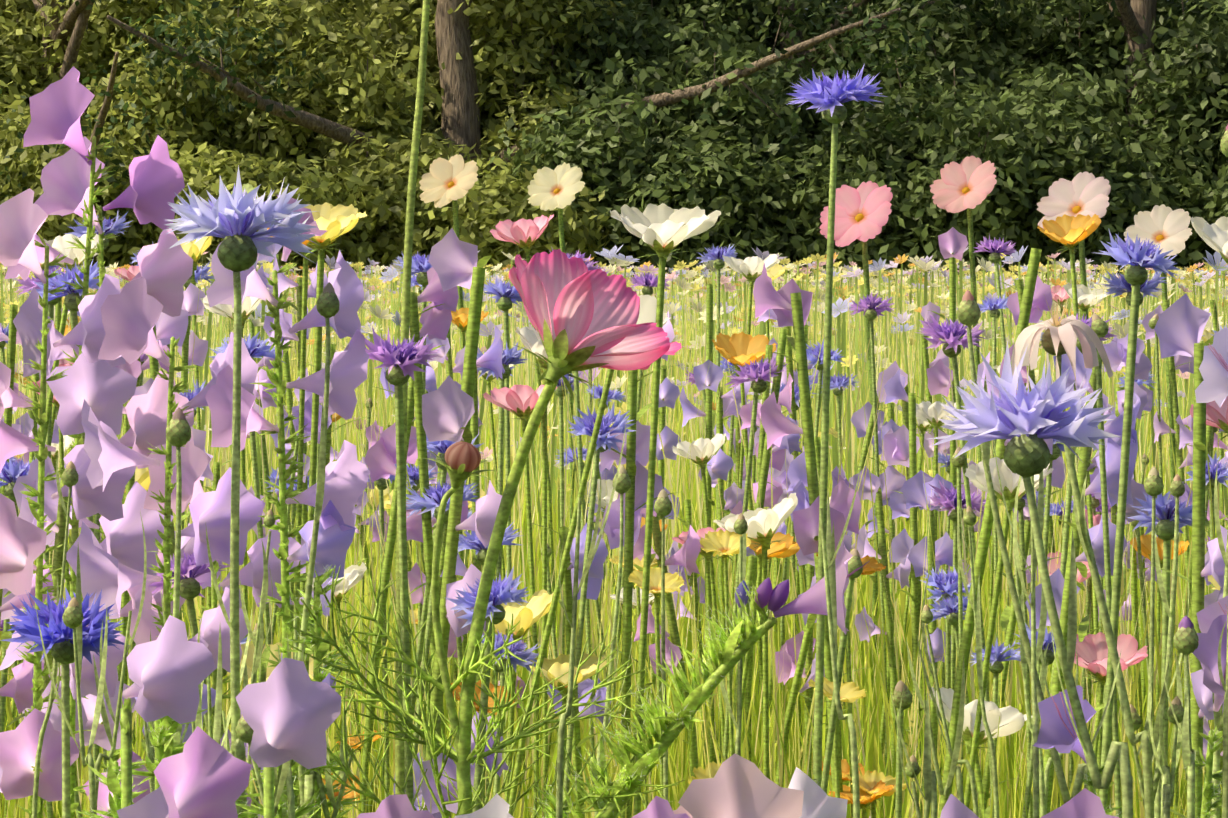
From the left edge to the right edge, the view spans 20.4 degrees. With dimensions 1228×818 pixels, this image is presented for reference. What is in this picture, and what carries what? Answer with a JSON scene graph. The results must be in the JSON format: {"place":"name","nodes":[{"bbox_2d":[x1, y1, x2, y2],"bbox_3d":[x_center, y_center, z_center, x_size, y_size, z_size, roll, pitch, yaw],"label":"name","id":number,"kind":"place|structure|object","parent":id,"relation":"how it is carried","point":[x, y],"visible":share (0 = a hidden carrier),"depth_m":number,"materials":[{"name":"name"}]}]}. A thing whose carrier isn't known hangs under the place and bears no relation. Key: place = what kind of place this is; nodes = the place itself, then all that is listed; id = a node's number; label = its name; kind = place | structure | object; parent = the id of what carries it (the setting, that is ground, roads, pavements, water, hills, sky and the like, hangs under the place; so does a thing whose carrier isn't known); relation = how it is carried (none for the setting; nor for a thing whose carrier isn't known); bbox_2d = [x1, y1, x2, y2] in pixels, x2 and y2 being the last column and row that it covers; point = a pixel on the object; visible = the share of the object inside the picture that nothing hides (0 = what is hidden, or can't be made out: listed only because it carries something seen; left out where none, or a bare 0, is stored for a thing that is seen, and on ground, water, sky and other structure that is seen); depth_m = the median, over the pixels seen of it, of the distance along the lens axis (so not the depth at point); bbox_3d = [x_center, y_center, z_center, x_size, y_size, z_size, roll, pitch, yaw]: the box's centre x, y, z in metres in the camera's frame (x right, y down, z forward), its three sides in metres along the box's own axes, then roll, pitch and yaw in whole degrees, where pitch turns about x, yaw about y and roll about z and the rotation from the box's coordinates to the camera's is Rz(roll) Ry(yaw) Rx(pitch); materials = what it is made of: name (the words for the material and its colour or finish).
{"place":"outdoors","nodes":[
{"label":"outdoors","id":0,"kind":"place"},
{"bbox_2d":[0,0,1227,302],"bbox_3d":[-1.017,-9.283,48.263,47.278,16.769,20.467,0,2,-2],"label":"tree","id":1,"kind":"object","parent":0,"point":[752,166],"depth_m":42.32,"materials":[{"name":"green plant"}]},
{"bbox_2d":[0,236,1227,817],"bbox_3d":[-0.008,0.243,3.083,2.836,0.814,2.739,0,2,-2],"label":"field greens","id":2,"kind":"object","parent":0,"point":[958,632],"visible":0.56,"depth_m":2.74,"materials":[{"name":"green plant"}]},
{"bbox_2d":[0,202,1227,817],"bbox_3d":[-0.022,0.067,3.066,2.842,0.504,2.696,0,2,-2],"label":"flowers","id":3,"kind":"object","parent":2,"relation":"on","point":[448,410],"visible":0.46,"depth_m":2.75,"materials":[{"name":"purple plant"}]},
{"bbox_2d":[0,212,1227,791],"bbox_3d":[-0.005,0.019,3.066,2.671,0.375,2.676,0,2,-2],"label":"cornflowers","id":4,"kind":"object","parent":2,"relation":"attached to","point":[404,356],"visible":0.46,"depth_m":2.59,"materials":[{"name":"blue plant"}]},
{"bbox_2d":[17,0,1227,817],"bbox_3d":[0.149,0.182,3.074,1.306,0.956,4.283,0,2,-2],"label":"flower stems","id":5,"kind":"object","parent":2,"relation":"on","point":[1023,454],"visible":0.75,"depth_m":1.32,"materials":[{"name":"green plant"}]},
{"bbox_2d":[0,66,1227,817],"bbox_3d":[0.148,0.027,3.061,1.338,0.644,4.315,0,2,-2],"label":"flowers","id":6,"kind":"object","parent":5,"relation":"on","point":[290,708],"visible":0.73,"depth_m":1.72,"materials":[{"name":"purple plant"}]},
{"bbox_2d":[0,65,1227,762],"bbox_3d":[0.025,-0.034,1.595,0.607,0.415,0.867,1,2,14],"label":"cornflowers","id":7,"kind":"object","parent":5,"relation":"on","point":[1010,413],"visible":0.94,"depth_m":1.31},
{"bbox_2d":[79,276,1227,817],"bbox_3d":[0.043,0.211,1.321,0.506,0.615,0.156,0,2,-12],"label":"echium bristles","id":8,"kind":"object","parent":5,"relation":"attached to","point":[631,692],"visible":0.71,"depth_m":1.28},
{"bbox_2d":[0,257,1227,748],"bbox_3d":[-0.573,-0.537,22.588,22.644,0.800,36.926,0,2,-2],"label":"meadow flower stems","id":9,"kind":"object","parent":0,"point":[838,345],"visible":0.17,"depth_m":7.02,"materials":[{"name":"green plant"}]},
{"bbox_2d":[0,257,1227,817],"bbox_3d":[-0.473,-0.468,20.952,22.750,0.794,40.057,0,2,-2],"label":"meadow grass","id":10,"kind":"structure","parent":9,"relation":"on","point":[1010,753],"depth_m":4.00,"materials":[{"name":"green plant"}]},
{"bbox_2d":[0,245,1227,546],"bbox_3d":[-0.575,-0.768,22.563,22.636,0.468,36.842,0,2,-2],"label":"flowers","id":11,"kind":"object","parent":9,"relation":"on","point":[612,257],"visible":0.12,"depth_m":9.69,"materials":[{"name":"yellow plant"}]}
]}

